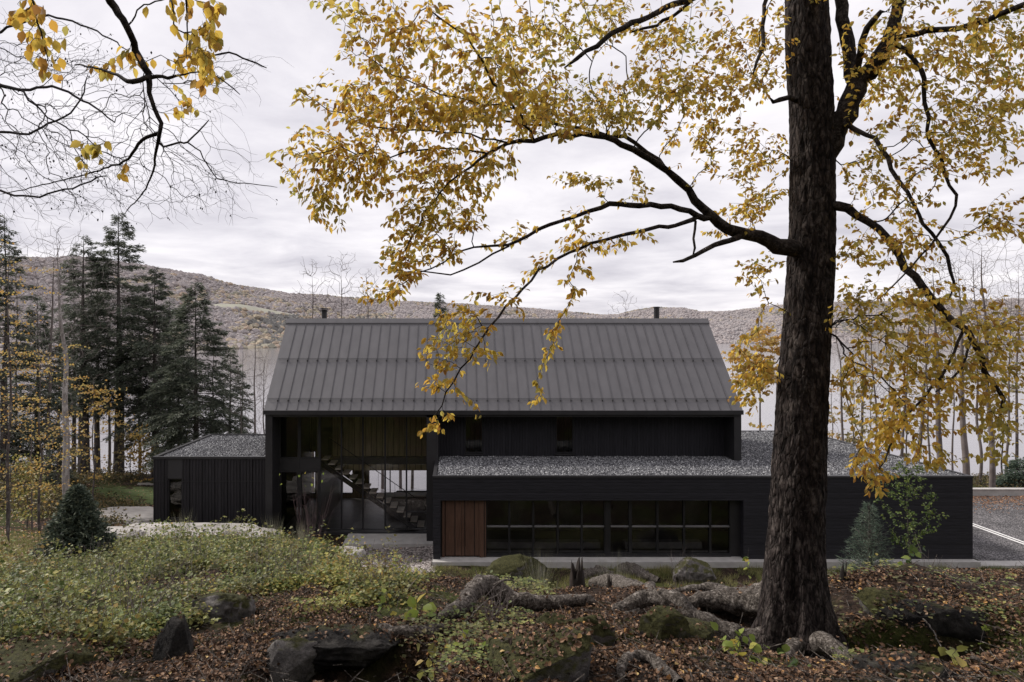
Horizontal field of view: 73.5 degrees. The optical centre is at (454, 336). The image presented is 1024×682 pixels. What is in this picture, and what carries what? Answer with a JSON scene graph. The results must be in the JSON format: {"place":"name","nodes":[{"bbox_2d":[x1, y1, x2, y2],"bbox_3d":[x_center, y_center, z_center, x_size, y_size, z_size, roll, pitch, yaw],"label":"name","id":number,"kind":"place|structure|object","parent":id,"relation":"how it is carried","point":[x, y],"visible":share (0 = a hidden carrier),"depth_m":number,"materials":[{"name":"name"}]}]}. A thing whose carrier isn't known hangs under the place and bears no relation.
{"place":"outdoors","nodes":[
{"label":"outdoors","id":0,"kind":"place"},
{"bbox_2d":[90,486,152,504],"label":"lawn","id":1,"kind":"structure","parent":0,"point":[141,491],"depth_m":46.26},
{"bbox_2d":[213,304,291,314],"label":"meadow","id":2,"kind":"structure","parent":0,"point":[247,307],"depth_m":1061.16,"materials":[{"name":"beige plant"}]},
{"bbox_2d":[386,492,425,511],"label":"kitchen island","id":3,"kind":"structure","parent":0,"point":[400,499],"depth_m":38.00,"materials":[{"name":"concrete"}]},
{"bbox_2d":[0,474,1023,681],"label":"ground","id":4,"kind":"structure","parent":0,"point":[382,669],"depth_m":6.64,"materials":[{"name":"soil"}]},
{"bbox_2d":[0,213,61,481],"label":"hemlock tree","id":5,"kind":"object","parent":4,"relation":"on","point":[4,381],"visible":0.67,"depth_m":44.05,"materials":[{"name":"green plant"}]},
{"bbox_2d":[0,452,62,529],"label":"beech sapling","id":6,"kind":"object","parent":4,"relation":"on","point":[27,478],"visible":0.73,"depth_m":29.98,"materials":[{"name":"yellow plant"}]},
{"bbox_2d":[0,237,67,535],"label":"beech sapling","id":7,"kind":"object","parent":4,"relation":"on","point":[10,422],"visible":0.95,"depth_m":25.97,"materials":[{"name":"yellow plant"}]},
{"bbox_2d":[1,397,71,530],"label":"bare sapling","id":8,"kind":"object","parent":4,"relation":"on","point":[31,465],"visible":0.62,"depth_m":29.96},
{"bbox_2d":[7,300,86,481],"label":"hemlock tree","id":9,"kind":"object","parent":4,"relation":"on","point":[45,348],"visible":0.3,"depth_m":48.07,"materials":[{"name":"green plant"}]},
{"bbox_2d":[0,229,103,482],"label":"bare tree","id":10,"kind":"object","parent":4,"relation":"on","point":[50,351],"visible":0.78,"depth_m":45.97,"materials":[{"name":"plant"}]},
{"bbox_2d":[0,339,106,537],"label":"beech sapling","id":11,"kind":"object","parent":4,"relation":"on","point":[40,486],"visible":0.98,"depth_m":26.93,"materials":[{"name":"yellow plant"}]},
{"bbox_2d":[0,635,109,681],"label":"boulder","id":12,"kind":"object","parent":4,"relation":"on","point":[58,661],"visible":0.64,"depth_m":4.98,"materials":[{"name":"stone"}]},
{"bbox_2d":[37,420,75,492],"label":"hemlock tree","id":13,"kind":"object","parent":4,"relation":"on","point":[53,468],"visible":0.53,"depth_m":41.83,"materials":[{"name":"green plant"}]},
{"bbox_2d":[2,221,117,498],"bbox_3d":[-20.906,1.772,35.912,4.889,15.547,5.403,0,0,12],"label":"birch tree","id":14,"kind":"object","parent":4,"relation":"on","point":[65,477],"visible":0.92,"depth_m":35.92,"materials":[{"name":"yellow plant"}]},
{"bbox_2d":[26,404,98,478],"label":"beech sapling","id":15,"kind":"object","parent":4,"relation":"on","point":[79,446],"visible":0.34,"depth_m":47.03,"materials":[{"name":"yellow plant"}]},
{"bbox_2d":[28,483,119,559],"bbox_3d":[-9.733,4.860,17.507,2.106,2.226,2.166,0,0,-27],"label":"spruce tree","id":16,"kind":"object","parent":4,"relation":"on","point":[77,521],"visible":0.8,"depth_m":17.22,"materials":[{"name":"green plant"}]},
{"bbox_2d":[52,279,95,471],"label":"hemlock tree","id":17,"kind":"object","parent":4,"relation":"on","point":[72,418],"visible":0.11,"depth_m":61.90,"materials":[{"name":"green plant"}]},
{"bbox_2d":[31,236,130,477],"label":"hemlock tree","id":18,"kind":"object","parent":4,"relation":"on","point":[81,372],"visible":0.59,"depth_m":54.49,"materials":[{"name":"green plant"}]},
{"bbox_2d":[55,371,134,497],"bbox_3d":[-20.225,5.798,38.252,3.732,7.821,3.748,0,0,44],"label":"beech sapling","id":19,"kind":"object","parent":4,"relation":"on","point":[97,403],"visible":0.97,"depth_m":37.99,"materials":[{"name":"yellow plant"}]},
{"bbox_2d":[67,272,128,473],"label":"hemlock tree","id":20,"kind":"object","parent":4,"relation":"on","point":[96,441],"visible":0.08,"depth_m":59.79,"materials":[{"name":"green plant"}]},
{"bbox_2d":[46,211,171,476],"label":"hemlock tree","id":21,"kind":"object","parent":4,"relation":"on","point":[109,267],"visible":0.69,"depth_m":56.13,"materials":[{"name":"green plant"}]},
{"bbox_2d":[95,506,152,524],"bbox_3d":[-17.852,9.953,37.007,5.931,1.064,3.392,0,0,0],"label":"gravel bed","id":22,"kind":"object","parent":4,"relation":"on","point":[145,513],"visible":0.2,"depth_m":36.52,"materials":[{"name":"gravel"}]},
{"bbox_2d":[101,425,149,478],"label":"beech sapling","id":23,"kind":"object","parent":4,"relation":"on","point":[126,437],"visible":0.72,"depth_m":51.61,"materials":[{"name":"yellow plant"}]},
{"bbox_2d":[106,526,147,539],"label":"rock outcrop","id":24,"kind":"object","parent":4,"relation":"on","point":[126,528],"visible":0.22,"depth_m":28.84,"materials":[{"name":"stone"}]},
{"bbox_2d":[0,7,277,232],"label":"birch branch","id":25,"kind":"object","parent":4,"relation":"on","point":[17,132],"visible":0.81,"depth_m":8.98,"materials":[{"name":"plant"}]},
{"bbox_2d":[120,424,161,482],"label":"beech sapling","id":26,"kind":"object","parent":4,"relation":"on","point":[143,459],"visible":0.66,"depth_m":49.95,"materials":[{"name":"yellow plant"}]},
{"bbox_2d":[90,267,211,478],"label":"hemlock tree","id":27,"kind":"object","parent":4,"relation":"on","point":[155,408],"visible":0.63,"depth_m":54.00,"materials":[{"name":"green plant"}]},
{"bbox_2d":[129,298,208,447],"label":"hemlock tree","id":28,"kind":"object","parent":4,"relation":"on","point":[170,304],"visible":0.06,"depth_m":61.70,"materials":[{"name":"green plant"}]},
{"bbox_2d":[152,614,193,661],"bbox_3d":[-2.278,2.525,5.527,0.308,0.529,0.310,0,0,-27],"label":"boulder","id":29,"kind":"object","parent":4,"relation":"on","point":[174,638],"visible":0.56,"depth_m":5.48,"materials":[{"name":"stone"}]},
{"bbox_2d":[137,282,253,471],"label":"hemlock tree","id":30,"kind":"object","parent":4,"relation":"on","point":[183,365],"visible":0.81,"depth_m":49.23,"materials":[{"name":"green plant"}]},
{"bbox_2d":[126,522,279,541],"bbox_3d":[-11.519,8.781,29.383,8.120,0.758,4.339,0,0,0],"label":"gravel bed","id":31,"kind":"object","parent":4,"relation":"on","point":[197,525],"visible":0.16,"depth_m":30.12,"materials":[{"name":"gravel"}]},
{"bbox_2d":[181,592,255,623],"bbox_3d":[-2.508,2.952,7.191,0.806,0.572,0.577,0,0,0],"label":"boulder","id":32,"kind":"object","parent":4,"relation":"on","point":[226,606],"visible":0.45,"depth_m":7.05,"materials":[{"name":"stone"}]},
{"bbox_2d":[0,508,440,660],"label":"ferns and brambles","id":33,"kind":"object","parent":4,"relation":"on","point":[239,552],"visible":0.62,"depth_m":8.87,"materials":[{"name":"green plant"}]},
{"bbox_2d":[199,346,257,435],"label":"hemlock tree","id":34,"kind":"object","parent":4,"relation":"on","point":[237,392],"visible":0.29,"depth_m":55.92,"materials":[{"name":"green plant"}]},
{"bbox_2d":[225,321,271,433],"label":"bare tree","id":35,"kind":"object","parent":4,"relation":"on","point":[255,404],"visible":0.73,"depth_m":45.98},
{"bbox_2d":[265,637,317,681],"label":"boulder","id":36,"kind":"object","parent":4,"relation":"on","point":[295,656],"visible":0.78,"depth_m":5.44,"materials":[{"name":"stone"}]},
{"bbox_2d":[279,472,334,541],"bbox_3d":[-5.601,6.966,26.444,1.629,3.399,1.794,0,0,35],"label":"dogwood shrub","id":37,"kind":"object","parent":4,"relation":"on","point":[310,503],"visible":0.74,"depth_m":26.55,"materials":[{"name":"green plant"}]},
{"bbox_2d":[290,260,331,491],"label":"bare tree","id":38,"kind":"object","parent":4,"relation":"on","point":[312,286],"visible":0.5,"depth_m":50.02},
{"bbox_2d":[271,624,400,671],"bbox_3d":[-1.021,2.596,5.718,1.178,0.320,0.499,0,0,0],"label":"boulder","id":39,"kind":"object","parent":4,"relation":"on","point":[353,651],"visible":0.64,"depth_m":5.53,"materials":[{"name":"stone"}]},
{"bbox_2d":[312,254,367,317],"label":"bare tree","id":40,"kind":"object","parent":4,"relation":"on","point":[341,312],"visible":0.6,"depth_m":49.99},
{"bbox_2d":[360,546,435,572],"bbox_3d":[-3.100,9.210,29.900,6.200,1.618,6.600,0,0,0],"label":"gravel bed","id":41,"kind":"object","parent":4,"relation":"on","point":[423,552],"visible":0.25,"depth_m":30.70,"materials":[{"name":"gravel"}]},
{"bbox_2d":[403,591,436,621],"bbox_3d":[-0.329,2.547,6.379,0.318,0.367,0.337,0,0,0],"label":"maple sapling","id":42,"kind":"object","parent":4,"relation":"on","point":[427,607],"visible":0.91,"depth_m":6.34,"materials":[{"name":"green plant"}]},
{"bbox_2d":[415,643,438,679],"bbox_3d":[-0.199,2.512,5.139,0.184,0.440,0.173,0,0,-37],"label":"maple sapling","id":43,"kind":"object","parent":4,"relation":"on","point":[432,647],"visible":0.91,"depth_m":5.13,"materials":[{"name":"green plant"}]},
{"bbox_2d":[473,569,517,629],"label":"bare twigs","id":44,"kind":"object","parent":4,"relation":"on","point":[489,609],"visible":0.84,"depth_m":6.14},
{"bbox_2d":[0,527,1021,588],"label":"long grass","id":45,"kind":"structure","parent":4,"relation":"on","point":[666,569],"depth_m":27.24,"materials":[{"name":"plant"}]},
{"bbox_2d":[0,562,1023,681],"bbox_3d":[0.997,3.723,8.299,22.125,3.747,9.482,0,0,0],"label":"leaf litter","id":46,"kind":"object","parent":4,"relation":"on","point":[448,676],"visible":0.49,"depth_m":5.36,"materials":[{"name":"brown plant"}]},
{"bbox_2d":[0,555,1023,681],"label":"dead twigs","id":47,"kind":"object","parent":4,"relation":"on","point":[877,678],"visible":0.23,"depth_m":5.12,"materials":[{"name":"brown plant"}]},
{"bbox_2d":[0,465,1023,525],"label":"brush","id":48,"kind":"object","parent":4,"relation":"on","point":[101,497],"visible":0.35,"depth_m":39.52,"materials":[{"name":"plant"}]},
{"bbox_2d":[0,477,1023,567],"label":"leaf litter","id":49,"kind":"object","parent":4,"relation":"on","point":[401,548],"visible":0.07,"depth_m":38.61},
{"bbox_2d":[485,554,546,585],"bbox_3d":[2.420,9.344,26.955,2.588,1.631,1.497,0,0,0],"label":"boulder","id":50,"kind":"object","parent":4,"relation":"on","point":[503,565],"visible":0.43,"depth_m":26.61,"materials":[{"name":"stone"}]},
{"bbox_2d":[509,546,564,586],"bbox_3d":[2.944,8.512,24.451,1.971,2.475,1.804,0,0,0],"label":"grass tuft","id":51,"kind":"object","parent":4,"relation":"on","point":[537,567],"visible":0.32,"depth_m":24.50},
{"bbox_2d":[485,627,593,681],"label":"boulder","id":52,"kind":"object","parent":4,"relation":"on","point":[575,664],"visible":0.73,"depth_m":4.28,"materials":[{"name":"stone"}]},
{"bbox_2d":[536,612,568,627],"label":"boulder","id":53,"kind":"object","parent":4,"relation":"on","point":[547,618],"visible":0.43,"depth_m":5.89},
{"bbox_2d":[152,307,980,569],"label":"house","id":54,"kind":"structure","parent":4,"relation":"on","point":[637,441],"depth_m":33.50,"materials":[{"name":"wood"}]},
{"bbox_2d":[279,470,298,531],"bbox_3d":[-8.261,8.209,34.070,1.001,3.083,0.140,0,0,0],"label":"glass door","id":55,"kind":"structure","parent":54,"relation":"in","point":[280,471],"depth_m":34.00,"materials":[{"name":"black"}]},
{"bbox_2d":[299,417,319,458],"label":"window","id":56,"kind":"structure","parent":54,"relation":"in","point":[300,457],"depth_m":34.00,"materials":[{"name":"glass"}]},
{"bbox_2d":[299,470,319,531],"bbox_3d":[-7.238,8.209,34.038,1.028,3.083,0.204,0,0,0],"label":"glass door","id":57,"kind":"structure","parent":54,"relation":"in","point":[300,471],"depth_m":34.00,"materials":[{"name":"black"}]},
{"bbox_2d":[341,417,362,529],"bbox_3d":[-5.127,6.760,34.070,1.057,5.760,0.140,0,0,0],"label":"window","id":58,"kind":"structure","parent":54,"relation":"in","point":[342,528],"depth_m":34.00,"materials":[{"name":"black metal"}]},
{"bbox_2d":[363,417,384,529],"bbox_3d":[-4.037,6.760,34.070,1.110,5.760,0.140,0,0,0],"label":"window","id":59,"kind":"structure","parent":54,"relation":"in","point":[363,417],"depth_m":34.00,"materials":[{"name":"black metal"}]},
{"bbox_2d":[406,417,426,529],"bbox_3d":[-1.899,6.760,34.070,1.030,5.760,0.140,0,0,0],"label":"window","id":60,"kind":"structure","parent":54,"relation":"in","point":[406,417],"depth_m":34.00,"materials":[{"name":"black metal"}]},
{"bbox_2d":[445,500,460,554],"bbox_3d":[-0.076,8.169,29.270,0.711,2.442,0.060,0,0,0],"label":"door","id":61,"kind":"structure","parent":54,"relation":"in","point":[452,507],"depth_m":29.24,"materials":[{"name":"brown wood"}]},
{"bbox_2d":[462,500,478,554],"bbox_3d":[0.673,8.169,29.237,0.756,2.442,0.126,0,0,0],"label":"door","id":62,"kind":"structure","parent":54,"relation":"in","point":[470,508],"depth_m":29.24,"materials":[{"name":"brown wood"}]},
{"bbox_2d":[509,500,532,553],"bbox_3d":[2.852,8.148,29.390,1.025,2.441,0.140,0,0,0],"label":"window","id":63,"kind":"structure","parent":54,"relation":"in","point":[509,500],"depth_m":29.32,"materials":[{"name":"black metal"}]},
{"bbox_2d":[533,500,557,553],"bbox_3d":[3.894,8.148,29.390,1.048,2.441,0.140,0,0,0],"label":"window","id":64,"kind":"structure","parent":54,"relation":"in","point":[556,525],"depth_m":29.32,"materials":[{"name":"black metal"}]},
{"bbox_2d":[558,500,581,553],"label":"window","id":65,"kind":"structure","parent":54,"relation":"in","point":[580,525],"depth_m":29.32,"materials":[{"name":"black metal"}]},
{"bbox_2d":[609,500,630,553],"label":"window","id":66,"kind":"structure","parent":54,"relation":"in","point":[629,501],"depth_m":29.32,"materials":[{"name":"black metal"}]},
{"bbox_2d":[631,500,657,553],"bbox_3d":[8.132,8.148,29.390,1.139,2.441,0.140,0,0,0],"label":"window","id":67,"kind":"structure","parent":54,"relation":"in","point":[656,525],"depth_m":29.32,"materials":[{"name":"black metal"}]},
{"bbox_2d":[658,500,683,553],"bbox_3d":[9.277,8.148,29.390,1.139,2.441,0.140,0,0,0],"label":"window","id":68,"kind":"structure","parent":54,"relation":"in","point":[682,525],"depth_m":29.32,"materials":[{"name":"black metal"}]},
{"bbox_2d":[684,500,709,553],"bbox_3d":[10.411,8.148,29.390,1.116,2.441,0.140,0,0,0],"label":"window","id":69,"kind":"structure","parent":54,"relation":"in","point":[708,525],"depth_m":29.32,"materials":[{"name":"black metal"}]},
{"bbox_2d":[710,500,730,553],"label":"window","id":70,"kind":"structure","parent":54,"relation":"in","point":[729,501],"depth_m":29.34,"materials":[{"name":"black metal"}]},
{"bbox_2d":[569,557,584,589],"bbox_3d":[1.477,2.918,8.290,0.205,0.501,0.229,0,0,20],"label":"tree stump","id":71,"kind":"object","parent":4,"relation":"on","point":[576,578],"visible":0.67,"depth_m":8.28,"materials":[{"name":"brown wood"}]},
{"bbox_2d":[564,614,615,646],"bbox_3d":[1.043,2.394,5.370,0.446,0.463,0.355,0,0,0],"label":"boulder","id":72,"kind":"object","parent":4,"relation":"on","point":[605,637],"visible":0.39,"depth_m":5.22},
{"bbox_2d":[266,0,1023,681],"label":"beech tree","id":73,"kind":"object","parent":4,"relation":"on","point":[786,598],"visible":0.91,"depth_m":5.79,"materials":[{"name":"yellow plant"}]},
{"bbox_2d":[0,0,284,224],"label":"overhanging branch","id":74,"kind":"object","parent":73,"relation":"attached to","point":[33,14],"visible":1,"depth_m":3.76,"materials":[{"name":"yellow plant"}]},
{"bbox_2d":[639,605,689,641],"bbox_3d":[1.743,2.426,5.605,0.366,0.389,0.295,0,0,41],"label":"boulder","id":75,"kind":"object","parent":4,"relation":"on","point":[656,620],"visible":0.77,"depth_m":5.53,"materials":[{"name":"stone"}]},
{"bbox_2d":[672,557,716,583],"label":"boulder","id":76,"kind":"object","parent":4,"relation":"on","point":[701,571],"visible":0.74,"depth_m":26.70,"materials":[{"name":"stone"}]},
{"bbox_2d":[684,616,714,643],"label":"boulder","id":77,"kind":"object","parent":4,"relation":"on","point":[702,632],"visible":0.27,"depth_m":5.65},
{"bbox_2d":[389,553,1023,681],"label":"undergrowth","id":78,"kind":"object","parent":4,"relation":"on","point":[526,581],"visible":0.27,"depth_m":6.14,"materials":[{"name":"green plant"}]},
{"bbox_2d":[710,621,769,665],"bbox_3d":[2.215,2.449,5.302,0.465,0.287,0.448,0,0,26],"label":"maple sapling","id":79,"kind":"object","parent":4,"relation":"on","point":[732,643],"visible":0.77,"depth_m":5.33,"materials":[{"name":"green plant"}]},
{"bbox_2d":[727,325,780,429],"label":"maple tree","id":80,"kind":"object","parent":4,"relation":"on","point":[771,342],"visible":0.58,"depth_m":59.61,"materials":[{"name":"yellow plant"}]},
{"bbox_2d":[828,375,856,439],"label":"maple tree","id":81,"kind":"object","parent":4,"relation":"on","point":[832,422],"visible":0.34,"depth_m":59.82,"materials":[{"name":"yellow plant"}]},
{"bbox_2d":[830,301,860,440],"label":"bare tree","id":82,"kind":"object","parent":4,"relation":"on","point":[841,410],"visible":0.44,"depth_m":49.87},
{"bbox_2d":[829,369,893,443],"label":"maple tree","id":83,"kind":"object","parent":4,"relation":"on","point":[853,439],"visible":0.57,"depth_m":51.92,"materials":[{"name":"yellow plant"}]},
{"bbox_2d":[834,279,888,439],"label":"bare tree","id":84,"kind":"object","parent":4,"relation":"on","point":[862,418],"visible":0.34,"depth_m":53.90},
{"bbox_2d":[836,499,896,572],"bbox_3d":[12.717,7.041,20.999,2.319,4.031,2.380,0,0,44],"label":"pine sapling","id":85,"kind":"object","parent":4,"relation":"on","point":[868,545],"visible":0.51,"depth_m":20.98,"materials":[{"name":"green plant"}]},
{"bbox_2d":[851,292,896,449],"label":"bare tree","id":86,"kind":"object","parent":4,"relation":"on","point":[874,386],"visible":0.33,"depth_m":48.00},
{"bbox_2d":[856,587,907,615],"bbox_3d":[4.115,2.559,6.505,0.453,0.280,0.329,0,0,0],"label":"boulder","id":87,"kind":"object","parent":4,"relation":"on","point":[868,595],"visible":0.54,"depth_m":6.50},
{"bbox_2d":[850,649,960,681],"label":"boulder","id":88,"kind":"object","parent":4,"relation":"on","point":[925,667],"visible":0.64,"depth_m":4.66,"materials":[{"name":"stone"}]},
{"bbox_2d":[874,267,941,456],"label":"bare tree","id":89,"kind":"object","parent":4,"relation":"on","point":[902,449],"visible":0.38,"depth_m":55.93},
{"bbox_2d":[867,340,952,456],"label":"maple tree","id":90,"kind":"object","parent":4,"relation":"on","point":[888,355],"visible":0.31,"depth_m":58.01,"materials":[{"name":"yellow plant"}]},
{"bbox_2d":[873,461,948,556],"bbox_3d":[13.635,6.272,20.513,1.794,5.151,1.754,0,0,0],"label":"maple sapling","id":91,"kind":"object","parent":4,"relation":"on","point":[908,515],"visible":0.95,"depth_m":20.45,"materials":[{"name":"green plant"}]},
{"bbox_2d":[872,599,987,641],"bbox_3d":[4.400,2.716,6.362,1.130,0.504,0.373,0,0,0],"label":"boulder","id":92,"kind":"object","parent":4,"relation":"on","point":[955,623],"visible":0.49,"depth_m":6.22,"materials":[{"name":"stone"}]},
{"bbox_2d":[894,253,971,457],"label":"bare tree","id":93,"kind":"object","parent":4,"relation":"on","point":[938,433],"visible":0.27,"depth_m":45.92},
{"bbox_2d":[931,645,968,667],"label":"maple sapling","id":94,"kind":"object","parent":4,"relation":"on","point":[955,656],"visible":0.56,"depth_m":4.85,"materials":[{"name":"green plant"}]},
{"bbox_2d":[937,300,967,470],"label":"bare tree","id":95,"kind":"object","parent":4,"relation":"on","point":[952,465],"visible":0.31,"depth_m":52.01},
{"bbox_2d":[918,256,1003,474],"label":"bare tree","id":96,"kind":"object","parent":4,"relation":"on","point":[965,453],"visible":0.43,"depth_m":43.90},
{"bbox_2d":[920,224,1023,487],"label":"bare tree","id":97,"kind":"object","parent":4,"relation":"on","point":[992,475],"visible":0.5,"depth_m":43.90,"materials":[{"name":"plant"}]},
{"bbox_2d":[943,240,1013,483],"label":"bare tree","id":98,"kind":"object","parent":4,"relation":"on","point":[980,447],"visible":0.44,"depth_m":47.92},
{"bbox_2d":[966,361,1023,474],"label":"maple tree","id":99,"kind":"object","parent":4,"relation":"on","point":[1013,391],"visible":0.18,"depth_m":55.83,"materials":[{"name":"yellow plant"}]},
{"bbox_2d":[973,488,1023,495],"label":"retaining wall","id":100,"kind":"structure","parent":4,"relation":"on","point":[998,491],"depth_m":41.85,"materials":[{"name":"concrete"}]},
{"bbox_2d":[975,257,1023,468],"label":"bare tree","id":101,"kind":"object","parent":4,"relation":"on","point":[1016,434],"visible":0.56,"depth_m":55.88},
{"bbox_2d":[979,561,1023,568],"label":"kerb","id":102,"kind":"structure","parent":4,"relation":"on","point":[1011,564],"depth_m":28.98,"materials":[{"name":"concrete"}]},
{"bbox_2d":[985,278,1023,476],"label":"bare tree","id":103,"kind":"object","parent":4,"relation":"on","point":[1007,442],"visible":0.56,"depth_m":49.92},
{"bbox_2d":[996,456,1023,487],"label":"spruce tree","id":104,"kind":"object","parent":4,"relation":"on","point":[1016,476],"visible":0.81,"depth_m":44.97,"materials":[{"name":"green plant"}]},
{"bbox_2d":[0,343,1023,491],"bbox_3d":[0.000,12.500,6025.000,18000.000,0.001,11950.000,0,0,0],"label":"lake","id":105,"kind":"structure","parent":0,"point":[767,409],"depth_m":114.85,"materials":[{"name":"grey liquid"}]},
{"bbox_2d":[0,0,1023,314],"label":"sky","id":106,"kind":"structure","parent":0,"point":[269,251],"materials":[{"name":"white"}]},
{"bbox_2d":[10,259,1023,342],"bbox_3d":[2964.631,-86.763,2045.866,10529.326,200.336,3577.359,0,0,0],"label":"hills","id":107,"kind":"structure","parent":0,"point":[209,292],"depth_m":1701.52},
{"bbox_2d":[0,256,1023,353],"bbox_3d":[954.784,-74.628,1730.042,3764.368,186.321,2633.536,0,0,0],"label":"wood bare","id":108,"kind":"object","parent":107,"relation":"on","point":[186,279],"visible":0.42,"depth_m":1403.42,"materials":[{"name":"plant"}]},
{"bbox_2d":[1,256,1023,353],"bbox_3d":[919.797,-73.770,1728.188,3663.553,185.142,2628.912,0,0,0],"label":"golden woodland","id":109,"kind":"object","parent":107,"relation":"on","point":[274,344],"visible":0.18,"depth_m":1223.24,"materials":[{"name":"plant"}]},
{"bbox_2d":[2,280,1023,350],"bbox_3d":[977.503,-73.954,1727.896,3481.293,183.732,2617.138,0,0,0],"label":"wood evergreen","id":110,"kind":"object","parent":107,"relation":"on","point":[273,320],"visible":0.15,"depth_m":1085.99,"materials":[{"name":"plant"}]},
{"bbox_2d":[973,496,1023,560],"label":"driveway","id":111,"kind":"structure","parent":0,"point":[990,546],"depth_m":34.40,"materials":[{"name":"asphalt"}]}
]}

